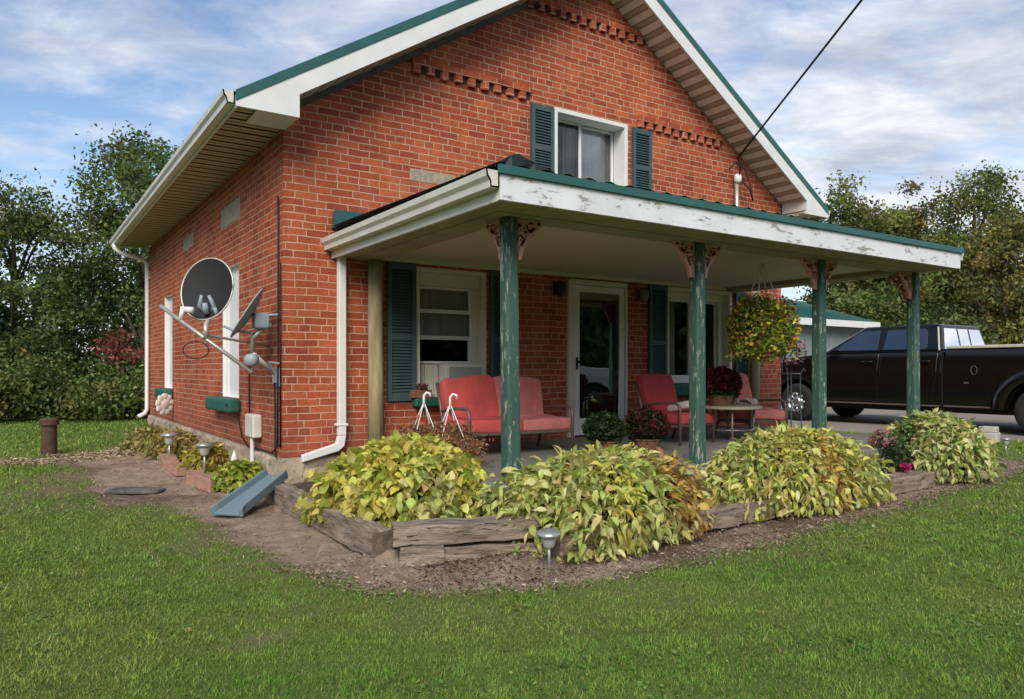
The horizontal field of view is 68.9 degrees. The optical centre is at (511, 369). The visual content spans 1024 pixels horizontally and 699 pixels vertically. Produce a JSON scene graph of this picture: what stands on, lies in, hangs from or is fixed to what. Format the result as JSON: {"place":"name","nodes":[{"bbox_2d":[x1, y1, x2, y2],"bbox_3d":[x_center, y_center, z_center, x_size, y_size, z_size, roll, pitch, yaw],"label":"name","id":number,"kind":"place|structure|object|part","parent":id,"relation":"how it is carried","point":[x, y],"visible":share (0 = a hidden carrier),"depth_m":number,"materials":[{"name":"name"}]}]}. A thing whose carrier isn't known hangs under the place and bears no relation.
{"place":"outdoors","nodes":[
{"label":"outdoors","id":0,"kind":"place"},
{"bbox_2d":[0,407,117,421],"bbox_3d":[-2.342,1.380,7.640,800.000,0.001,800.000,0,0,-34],"label":"field","id":1,"kind":"structure","parent":0,"point":[39,419],"depth_m":21.47,"materials":[{"name":"plant"}]},
{"bbox_2d":[0,347,21,376],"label":"shrub","id":2,"kind":"object","parent":1,"relation":"on","point":[1,362],"visible":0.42,"depth_m":19.92,"materials":[{"name":"green plant"}]},
{"bbox_2d":[0,370,50,419],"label":"shrub","id":3,"kind":"object","parent":1,"relation":"on","point":[4,385],"visible":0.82,"depth_m":17.97,"materials":[{"name":"green plant"}]},
{"bbox_2d":[1,324,93,414],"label":"shrub","id":4,"kind":"object","parent":1,"relation":"on","point":[40,349],"visible":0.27,"depth_m":20.31,"materials":[{"name":"green plant"}]},
{"bbox_2d":[0,340,99,419],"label":"shrub","id":5,"kind":"object","parent":1,"relation":"on","point":[39,371],"visible":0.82,"depth_m":18.45,"materials":[{"name":"green plant"}]},
{"bbox_2d":[0,168,136,409],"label":"oak tree","id":6,"kind":"object","parent":1,"relation":"on","point":[12,227],"visible":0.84,"depth_m":20.97,"materials":[{"name":"green plant"}]},
{"bbox_2d":[0,259,138,394],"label":"oak tree","id":7,"kind":"object","parent":1,"relation":"on","point":[79,355],"visible":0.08,"depth_m":25.24,"materials":[{"name":"green plant"}]},
{"bbox_2d":[36,368,149,420],"bbox_3d":[-10.533,0.680,18.868,2.576,1.455,2.932,0,0,-34],"label":"shrub","id":8,"kind":"object","parent":1,"relation":"on","point":[85,398],"visible":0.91,"depth_m":18.46,"materials":[{"name":"green plant"}]},
{"bbox_2d":[57,343,140,411],"bbox_3d":[-11.067,0.322,20.917,2.979,2.167,3.283,0,0,-34],"label":"shrub","id":9,"kind":"object","parent":1,"relation":"on","point":[99,368],"visible":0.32,"depth_m":20.54,"materials":[{"name":"green plant"}]},
{"bbox_2d":[58,339,149,419],"bbox_3d":[-9.781,0.316,19.145,3.204,2.181,2.777,0,0,-34],"label":"shrub","id":10,"kind":"object","parent":1,"relation":"on","point":[138,382],"visible":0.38,"depth_m":18.73,"materials":[{"name":"green plant"}]},
{"bbox_2d":[27,120,183,415],"bbox_3d":[-10.592,-2.947,21.880,5.731,8.714,5.272,0,0,18],"label":"oak tree","id":11,"kind":"object","parent":1,"relation":"on","point":[138,180],"visible":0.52,"depth_m":21.17,"materials":[{"name":"green plant"}]},
{"bbox_2d":[79,325,149,418],"bbox_3d":[-10.346,0.114,19.590,1.658,2.574,1.201,0,0,-5],"label":"red shrub","id":12,"kind":"object","parent":1,"relation":"on","point":[115,349],"visible":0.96,"depth_m":19.48,"materials":[{"name":"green plant"}]},
{"bbox_2d":[108,328,149,381],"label":"shrub","id":13,"kind":"object","parent":1,"relation":"on","point":[137,345],"visible":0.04,"depth_m":20.31,"materials":[{"name":"green plant"}]},
{"bbox_2d":[121,257,149,330],"bbox_3d":[-10.540,-2.543,25.698,5.332,7.906,6.186,0,0,19],"label":"oak tree","id":14,"kind":"object","parent":1,"relation":"on","point":[123,325],"depth_m":23.68,"materials":[{"name":"green plant"}]},
{"bbox_2d":[1,287,851,387],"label":"distant woods","id":15,"kind":"object","parent":1,"relation":"on","point":[76,344],"depth_m":48.19,"materials":[{"name":"green plant"}]},
{"bbox_2d":[794,285,881,319],"bbox_3d":[13.329,-1.092,31.067,5.328,4.999,5.177,0,0,33],"label":"woodland tree","id":16,"kind":"object","parent":1,"relation":"on","point":[809,296],"visible":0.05,"depth_m":30.96,"materials":[{"name":"green plant"}]},
{"bbox_2d":[793,169,906,326],"bbox_3d":[13.498,-3.343,29.947,4.702,9.518,4.786,0,0,19],"label":"woodland tree","id":17,"kind":"object","parent":1,"relation":"on","point":[861,215],"visible":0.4,"depth_m":29.36,"materials":[{"name":"green plant"}]},
{"bbox_2d":[846,292,906,330],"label":"bush","id":18,"kind":"object","parent":1,"relation":"on","point":[885,323],"visible":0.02,"depth_m":28.46,"materials":[{"name":"green plant"}]},
{"bbox_2d":[834,205,950,325],"bbox_3d":[15.159,-2.718,31.011,5.056,8.267,4.857,0,0,20],"label":"woodland tree","id":19,"kind":"object","parent":1,"relation":"on","point":[901,227],"visible":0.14,"depth_m":30.12,"materials":[{"name":"green plant"}]},
{"bbox_2d":[872,176,963,307],"bbox_3d":[17.866,-3.563,33.681,5.326,9.959,4.996,0,0,-1],"label":"woodland tree","id":20,"kind":"object","parent":1,"relation":"on","point":[921,215],"visible":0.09,"depth_m":32.82,"materials":[{"name":"green plant"}]},
{"bbox_2d":[855,272,988,325],"bbox_3d":[16.339,-1.423,30.699,5.838,5.664,6.086,0,0,-11],"label":"woodland tree","id":21,"kind":"object","parent":1,"relation":"on","point":[933,312],"visible":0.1,"depth_m":29.68,"materials":[{"name":"green plant"}]},
{"bbox_2d":[915,159,1023,326],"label":"woodland tree","id":22,"kind":"object","parent":1,"relation":"on","point":[988,185],"visible":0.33,"depth_m":33.25,"materials":[{"name":"green plant"}]},
{"bbox_2d":[921,307,1019,344],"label":"bush","id":23,"kind":"object","parent":1,"relation":"on","point":[984,329],"visible":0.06,"depth_m":27.52,"materials":[{"name":"green plant"}]},
{"bbox_2d":[922,200,1023,344],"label":"woodland tree","id":24,"kind":"object","parent":1,"relation":"on","point":[979,289],"visible":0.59,"depth_m":29.17,"materials":[{"name":"green plant"}]},
{"bbox_2d":[938,227,1013,325],"bbox_3d":[23.329,-2.943,37.298,7.264,8.716,6.406,0,0,9],"label":"woodland tree","id":25,"kind":"object","parent":1,"relation":"on","point":[991,268],"visible":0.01,"depth_m":36.69,"materials":[{"name":"green plant"}]},
{"bbox_2d":[988,302,1023,344],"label":"bush","id":26,"kind":"object","parent":1,"relation":"on","point":[1011,323],"visible":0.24,"depth_m":26.50,"materials":[{"name":"green plant"}]},
{"bbox_2d":[991,248,1023,333],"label":"woodland tree","id":27,"kind":"object","parent":1,"relation":"on","point":[1013,307],"visible":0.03,"depth_m":31.96,"materials":[{"name":"green plant"}]},
{"bbox_2d":[0,407,1023,698],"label":"ground","id":28,"kind":"structure","parent":0,"point":[274,529],"depth_m":4.27,"materials":[{"name":"brown soil"}]},
{"bbox_2d":[39,417,59,454],"bbox_3d":[-7.156,1.035,11.532,0.276,0.590,0.276,0,0,-34],"label":"vent pipe","id":29,"kind":"object","parent":28,"relation":"on","point":[49,434],"visible":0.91,"depth_m":11.44,"materials":[{"name":"metal"}]},
{"bbox_2d":[0,446,143,466],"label":"straw strip","id":30,"kind":"object","parent":28,"relation":"on","point":[113,453],"visible":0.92,"depth_m":11.01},
{"bbox_2d":[105,487,165,494],"bbox_3d":[-3.996,1.285,7.919,0.600,0.060,0.260,0,0,4],"label":"flat stone","id":31,"kind":"object","parent":28,"relation":"on","point":[136,490],"visible":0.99,"depth_m":7.81,"materials":[{"name":"stone"}]},
{"bbox_2d":[117,423,170,450],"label":"hosta","id":32,"kind":"object","parent":28,"relation":"on","point":[138,439],"visible":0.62,"depth_m":11.96,"materials":[{"name":"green plant"}]},
{"bbox_2d":[137,425,198,458],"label":"hosta","id":33,"kind":"object","parent":28,"relation":"on","point":[157,446],"visible":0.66,"depth_m":10.80,"materials":[{"name":"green plant"}]},
{"bbox_2d":[159,453,179,467],"bbox_3d":[-4.717,1.260,10.261,0.200,0.110,0.800,2,1,-29],"label":"edging brick","id":34,"kind":"object","parent":28,"relation":"on","point":[164,459],"visible":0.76,"depth_m":10.14,"materials":[{"name":"brick"}]},
{"bbox_2d":[161,432,177,455],"bbox_3d":[-4.758,1.101,10.356,0.223,0.458,0.223,0,0,-34],"label":"solar light","id":35,"kind":"object","parent":28,"relation":"on","point":[169,437],"visible":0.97,"depth_m":10.31,"materials":[{"name":"plastic"}]},
{"bbox_2d":[165,463,185,475],"bbox_3d":[-4.222,1.265,9.449,0.200,0.100,0.500,3,0,-39],"label":"edging brick","id":36,"kind":"object","parent":28,"relation":"on","point":[172,469],"visible":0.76,"depth_m":9.29,"materials":[{"name":"brick"}]},
{"bbox_2d":[186,470,204,483],"bbox_3d":[-3.703,1.260,8.725,0.200,0.110,0.420,2,1,-24],"label":"edging brick","id":37,"kind":"object","parent":28,"relation":"on","point":[190,476],"visible":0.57,"depth_m":8.59,"materials":[{"name":"brick"}]},
{"bbox_2d":[175,439,228,473],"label":"hosta","id":38,"kind":"object","parent":28,"relation":"on","point":[216,456],"visible":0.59,"depth_m":9.26,"materials":[{"name":"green plant"}]},
{"bbox_2d":[195,442,213,472],"bbox_3d":[-3.753,1.108,9.103,0.216,0.444,0.216,0,0,-34],"label":"solar light","id":39,"kind":"object","parent":28,"relation":"on","point":[204,449],"visible":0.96,"depth_m":9.06,"materials":[{"name":"plastic"}]},
{"bbox_2d":[194,473,219,492],"bbox_3d":[-3.282,1.240,8.152,0.220,0.150,0.420,3,0,-44],"label":"edging brick","id":40,"kind":"object","parent":28,"relation":"on","point":[202,482],"visible":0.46,"depth_m":8.06,"materials":[{"name":"brick"}]},
{"bbox_2d":[231,450,237,460],"bbox_3d":[-3.264,1.120,8.768,0.130,0.360,0.127,0,0,-34],"label":"garden figurine","id":41,"kind":"object","parent":28,"relation":"on","point":[234,456],"visible":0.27,"depth_m":8.74,"materials":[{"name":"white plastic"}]},
{"bbox_2d":[210,458,261,492],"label":"hosta","id":42,"kind":"object","parent":28,"relation":"on","point":[235,475],"visible":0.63,"depth_m":7.88,"materials":[{"name":"green plant"}]},
{"bbox_2d":[210,469,287,516],"bbox_3d":[-2.399,1.127,6.903,0.332,0.085,0.800,0,17,16],"label":"splash block","id":43,"kind":"object","parent":28,"relation":"on","point":[243,499],"depth_m":6.83,"materials":[{"name":"blue plastic"}]},
{"bbox_2d":[264,482,392,558],"bbox_3d":[-1.629,1.197,6.239,0.165,0.219,2.738,0,0,-33],"label":"landscape timber","id":44,"kind":"object","parent":28,"relation":"on","point":[371,539],"visible":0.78,"depth_m":5.54,"materials":[{"name":"wood"}]},
{"bbox_2d":[289,429,494,527],"bbox_3d":[-0.828,0.891,6.276,1.854,0.793,1.706,0,0,33],"label":"hosta","id":45,"kind":"object","parent":28,"relation":"on","point":[385,481],"visible":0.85,"depth_m":5.74,"materials":[{"name":"green plant"}]},
{"bbox_2d":[397,545,444,565],"bbox_3d":[-0.613,1.233,4.988,0.306,0.145,0.184,0,0,-12],"label":"landscape timber","id":46,"kind":"object","parent":28,"relation":"on","point":[413,555],"visible":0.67,"depth_m":4.91,"materials":[{"name":"brown wood"}]},
{"bbox_2d":[391,515,537,547],"bbox_3d":[-0.323,1.095,5.098,0.989,0.146,0.255,-1,0,-12],"label":"landscape timber","id":47,"kind":"object","parent":46,"relation":"on","point":[436,531],"visible":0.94,"depth_m":5.00,"materials":[{"name":"wood"}]},
{"bbox_2d":[109,0,830,483],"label":"brick house","id":48,"kind":"structure","parent":28,"relation":"on","point":[255,184],"depth_m":9.21,"materials":[{"name":"brick"}]},
{"bbox_2d":[155,393,173,414],"bbox_3d":[-5.908,0.586,12.684,0.070,0.366,0.369,0,0,28],"label":"wall ornament","id":49,"kind":"object","parent":48,"relation":"attached to","point":[164,402],"depth_m":12.65,"materials":[{"name":"white ceramic"}]},
{"bbox_2d":[159,257,267,373],"bbox_3d":[-2.989,-0.558,7.783,1.033,1.209,0.751,0,0,8],"label":"satellite dish","id":50,"kind":"object","parent":48,"relation":"attached to","point":[207,289],"visible":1,"depth_m":7.65,"materials":[{"name":"white plastic"}]},
{"bbox_2d":[223,288,279,386],"bbox_3d":[-2.640,-0.326,7.630,0.453,1.012,0.566,0,0,35],"label":"satellite dish","id":51,"kind":"object","parent":48,"relation":"attached to","point":[261,323],"visible":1,"depth_m":7.55,"materials":[{"name":"grey metal"}]},
{"bbox_2d":[410,383,431,397],"bbox_3d":[-1.030,0.232,8.430,0.240,0.176,0.159,0,0,-34],"label":"sill planter","id":52,"kind":"object","parent":48,"relation":"on","point":[422,388],"visible":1,"depth_m":8.39,"materials":[{"name":"brown ceramic"}]},
{"bbox_2d":[417,267,485,396],"bbox_3d":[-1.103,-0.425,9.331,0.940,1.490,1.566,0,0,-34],"label":"window","id":53,"kind":"structure","parent":48,"relation":"in","point":[451,304],"depth_m":8.89,"materials":[{"name":"white plastic"}]},
{"bbox_2d":[554,107,627,185],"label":"window","id":54,"kind":"structure","parent":48,"relation":"in","point":[583,142],"depth_m":10.23,"materials":[{"name":"white plastic"}]},
{"bbox_2d":[567,278,627,437],"bbox_3d":[1.113,-0.150,9.992,1.020,2.060,0.269,0,0,-34],"label":"storm door","id":55,"kind":"structure","parent":48,"relation":"in","point":[591,304],"depth_m":10.10,"materials":[{"name":"white plastic"}]},
{"bbox_2d":[617,287,731,382],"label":"window","id":56,"kind":"structure","parent":48,"relation":"in","point":[717,303],"depth_m":11.50,"materials":[{"name":"glass"}]},
{"bbox_2d":[737,0,862,158],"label":"service cable","id":57,"kind":"object","parent":48,"relation":"on","point":[808,67],"visible":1,"depth_m":10.02,"materials":[{"name":"rubber"}]},
{"bbox_2d":[443,539,545,563],"bbox_3d":[-0.070,1.241,5.090,0.842,0.134,0.154,0,0,-10],"label":"landscape timber","id":58,"kind":"object","parent":28,"relation":"on","point":[465,551],"visible":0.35,"depth_m":5.01,"materials":[{"name":"brown wood"}]},
{"bbox_2d":[0,412,1023,698],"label":"lawn grass","id":59,"kind":"structure","parent":28,"relation":"on","point":[226,660],"depth_m":3.92,"materials":[{"name":"green plant"}]},
{"bbox_2d":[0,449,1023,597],"bbox_3d":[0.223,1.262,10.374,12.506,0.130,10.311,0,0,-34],"label":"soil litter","id":60,"kind":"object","parent":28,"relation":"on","point":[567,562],"visible":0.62,"depth_m":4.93,"materials":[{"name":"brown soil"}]},
{"bbox_2d":[0,472,1023,698],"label":"clover","id":61,"kind":"object","parent":28,"relation":"on","point":[639,683],"visible":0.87,"depth_m":3.95,"materials":[{"name":"green plant"}]},
{"bbox_2d":[14,462,1011,692],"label":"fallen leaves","id":62,"kind":"object","parent":28,"relation":"on","point":[189,628],"visible":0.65,"depth_m":3.92,"materials":[{"name":"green plant"}]},
{"bbox_2d":[292,481,791,528],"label":"bed soil","id":63,"kind":"structure","parent":28,"relation":"on","point":[306,486],"depth_m":7.17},
{"bbox_2d":[868,428,913,473],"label":"flowering shrub","id":64,"kind":"object","parent":63,"relation":"on","point":[890,444],"visible":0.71,"depth_m":8.35,"materials":[{"name":"green plant"}]},
{"bbox_2d":[536,527,560,570],"bbox_3d":[0.236,1.181,4.745,0.161,0.339,0.161,-5,7,-34],"label":"solar light","id":65,"kind":"object","parent":28,"relation":"on","point":[548,536],"visible":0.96,"depth_m":4.70,"materials":[{"name":"plastic"}]},
{"bbox_2d":[458,439,731,564],"bbox_3d":[0.775,0.916,5.857,2.623,0.744,1.459,0,0,-34],"label":"hosta","id":66,"kind":"object","parent":28,"relation":"on","point":[660,482],"visible":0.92,"depth_m":5.39,"materials":[{"name":"green plant"}]},
{"bbox_2d":[551,515,687,558],"bbox_3d":[0.793,1.216,5.429,1.299,0.184,0.165,0,0,-36],"label":"landscape timber","id":67,"kind":"object","parent":28,"relation":"on","point":[557,549],"visible":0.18,"depth_m":5.15,"materials":[{"name":"wood"}]},
{"bbox_2d":[301,154,964,519],"bbox_3d":[1.710,-0.145,8.343,7.180,3.090,3.327,0,0,-34],"label":"front porch","id":68,"kind":"object","parent":28,"relation":"on","point":[510,217],"visible":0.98,"depth_m":7.19,"materials":[{"name":"wood"}]},
{"bbox_2d":[386,391,461,441],"bbox_3d":[-0.796,0.550,6.854,0.813,0.700,0.824,0,0,-34],"label":"hanging pot","id":69,"kind":"object","parent":68,"relation":"on","point":[410,430],"visible":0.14,"depth_m":6.83,"materials":[{"name":"plastic"}]},
{"bbox_2d":[420,393,493,462],"bbox_3d":[-0.558,0.555,6.679,0.873,0.690,0.851,0,0,-34],"label":"hanging pot","id":70,"kind":"object","parent":68,"relation":"on","point":[466,443],"visible":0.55,"depth_m":6.63,"materials":[{"name":"plant"}]},
{"bbox_2d":[435,374,573,448],"bbox_3d":[-0.080,0.470,7.996,1.274,0.833,0.793,0,0,-31],"label":"loveseat","id":71,"kind":"object","parent":68,"relation":"on","point":[476,403],"visible":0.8,"depth_m":7.97,"materials":[{"name":"red fabric"}]},
{"bbox_2d":[581,410,626,450],"bbox_3d":[0.962,0.650,7.782,0.465,0.460,0.471,0,0,-3],"label":"potted mum","id":72,"kind":"object","parent":68,"relation":"on","point":[594,428],"visible":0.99,"depth_m":7.66,"materials":[{"name":"plant"}]},
{"bbox_2d":[625,405,670,451],"bbox_3d":[1.445,0.631,8.029,0.517,0.498,0.526,0,0,0],"label":"potted mum","id":73,"kind":"object","parent":68,"relation":"on","point":[643,418],"visible":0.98,"depth_m":7.90,"materials":[{"name":"plant"}]},
{"bbox_2d":[633,374,714,445],"bbox_3d":[1.973,0.468,9.087,0.664,0.837,0.753,0,0,-39],"label":"patio chair","id":74,"kind":"object","parent":68,"relation":"on","point":[657,392],"visible":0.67,"depth_m":9.11,"materials":[{"name":"red fabric"}]},
{"bbox_2d":[667,401,688,411],"bbox_3d":[2.110,0.470,9.076,0.340,0.120,0.440,-18,-19,38],"label":"throw pillow","id":75,"kind":"object","parent":74,"relation":"on","point":[684,405],"visible":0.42,"depth_m":8.91,"materials":[{"name":"fabric"}]},
{"bbox_2d":[706,404,762,444],"bbox_3d":[2.646,0.659,9.049,0.750,0.449,0.750,0,0,-34],"label":"side table","id":76,"kind":"object","parent":68,"relation":"on","point":[740,407],"visible":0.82,"depth_m":8.81,"materials":[{"name":"metal"}]},
{"bbox_2d":[706,365,742,405],"bbox_3d":[2.505,0.192,8.926,0.495,0.486,0.503,0,0,-1],"label":"potted mum","id":77,"kind":"object","parent":76,"relation":"on","point":[717,395],"visible":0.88,"depth_m":8.80,"materials":[{"name":"plant"}]},
{"bbox_2d":[722,386,741,404],"bbox_3d":[2.679,0.292,9.165,0.266,0.286,0.262,0,0,26],"label":"potted mum","id":78,"kind":"object","parent":76,"relation":"on","point":[734,398],"visible":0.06,"depth_m":9.11,"materials":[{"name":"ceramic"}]},
{"bbox_2d":[715,373,786,435],"bbox_3d":[3.080,0.465,9.754,0.664,0.842,0.753,0,0,-30],"label":"patio chair","id":79,"kind":"object","parent":68,"relation":"on","point":[764,414],"visible":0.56,"depth_m":9.53,"materials":[{"name":"red fabric"}]},
{"bbox_2d":[720,398,757,411],"bbox_3d":[2.925,0.460,9.620,0.440,0.120,0.340,0,-20,-24],"label":"throw pillow","id":80,"kind":"object","parent":79,"relation":"on","point":[753,401],"visible":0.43,"depth_m":9.50,"materials":[{"name":"fabric"}]},
{"bbox_2d":[725,256,807,366],"bbox_3d":[2.768,-0.643,8.153,0.839,1.236,0.833,0,0,30],"label":"hanging basket","id":81,"kind":"object","parent":68,"relation":"hanging from","point":[763,324],"visible":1,"depth_m":7.99,"materials":[{"name":"green plant"}]},
{"bbox_2d":[773,357,805,427],"bbox_3d":[4.019,0.230,10.809,0.328,1.301,0.328,0,0,-34],"label":"plant stand","id":82,"kind":"object","parent":68,"relation":"on","point":[791,409],"visible":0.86,"depth_m":10.77,"materials":[{"name":"grey metal"}]},
{"bbox_2d":[688,487,850,532],"bbox_3d":[2.256,1.215,6.569,2.358,0.185,0.166,0,0,-35],"label":"landscape timber","id":83,"kind":"object","parent":28,"relation":"on","point":[726,515],"visible":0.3,"depth_m":6.20,"materials":[{"name":"wood"}]},
{"bbox_2d":[696,420,896,521],"bbox_3d":[2.608,0.882,7.132,2.633,0.811,1.368,0,0,-34],"label":"hosta","id":84,"kind":"object","parent":28,"relation":"on","point":[830,458],"visible":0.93,"depth_m":6.70,"materials":[{"name":"green plant"}]},
{"bbox_2d":[781,298,879,407],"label":"shed","id":85,"kind":"structure","parent":28,"relation":"on","point":[841,327],"depth_m":24.30,"materials":[{"name":"white metal"}]},
{"bbox_2d":[839,467,946,503],"bbox_3d":[4.047,1.217,7.941,2.109,0.181,0.274,0,0,-38],"label":"landscape timber","id":86,"kind":"object","parent":28,"relation":"on","point":[910,480],"visible":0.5,"depth_m":8.01,"materials":[{"name":"wood"}]},
{"bbox_2d":[781,324,1023,429],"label":"pickup truck","id":87,"kind":"object","parent":28,"relation":"on","point":[965,369],"visible":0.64,"depth_m":15.12,"materials":[{"name":"black paint"}]},
{"bbox_3d":[7.317,0.154,16.109,0.158,0.969,1.210,0,0,-34],"label":"door","id":88,"kind":"part","parent":87,"relation":"part of","materials":[{"name":"black paint"}]},
{"bbox_3d":[7.460,-0.616,16.137,0.165,0.418,0.998,0,0,-34],"label":"side window","id":89,"kind":"part","parent":87,"relation":"part of","materials":[{"name":"blue glass"}]},
{"bbox_3d":[8.062,-0.616,15.236,0.165,0.418,0.889,0,0,-34],"label":"side window","id":90,"kind":"part","parent":87,"relation":"part of","materials":[{"name":"blue glass"}]},
{"bbox_3d":[7.997,0.154,15.090,0.158,0.969,1.160,0,0,-34],"label":"door","id":91,"kind":"part","parent":87,"relation":"part of","materials":[{"name":"black paint"}]},
{"bbox_3d":[9.209,-0.616,15.191,1.720,0.418,0.088,0,0,-34],"label":"rear window","id":92,"kind":"part","parent":87,"relation":"part of","materials":[{"name":"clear glass"}]},
{"bbox_2d":[869,407,1007,485],"bbox_3d":[5.134,0.875,8.951,2.082,0.825,1.366,0,0,-34],"label":"hosta","id":93,"kind":"object","parent":28,"relation":"on","point":[966,440],"visible":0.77,"depth_m":8.51,"materials":[{"name":"green plant"}]},
{"bbox_2d":[931,460,965,480],"bbox_3d":[5.260,1.218,9.004,0.233,0.181,1.085,0,0,44],"label":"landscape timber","id":94,"kind":"object","parent":28,"relation":"on","point":[950,470],"visible":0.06,"depth_m":8.71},
{"bbox_2d":[979,426,1000,442],"bbox_3d":[8.025,1.100,12.824,0.240,0.260,0.600,0,0,-44],"label":"concrete block","id":95,"kind":"object","parent":28,"relation":"on","point":[993,432],"depth_m":12.62,"materials":[{"name":"grey concrete"}]},
{"bbox_2d":[1000,437,1011,456],"bbox_3d":[7.361,1.170,11.117,0.151,0.320,0.151,0,0,-34],"label":"solar light","id":96,"kind":"object","parent":28,"relation":"on","point":[1005,440],"visible":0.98,"depth_m":11.10,"materials":[{"name":"plastic"}]},
{"bbox_2d":[0,0,1023,362],"label":"sky","id":97,"kind":"structure","parent":0,"point":[909,89],"materials":[{"name":"blue"}]}
]}

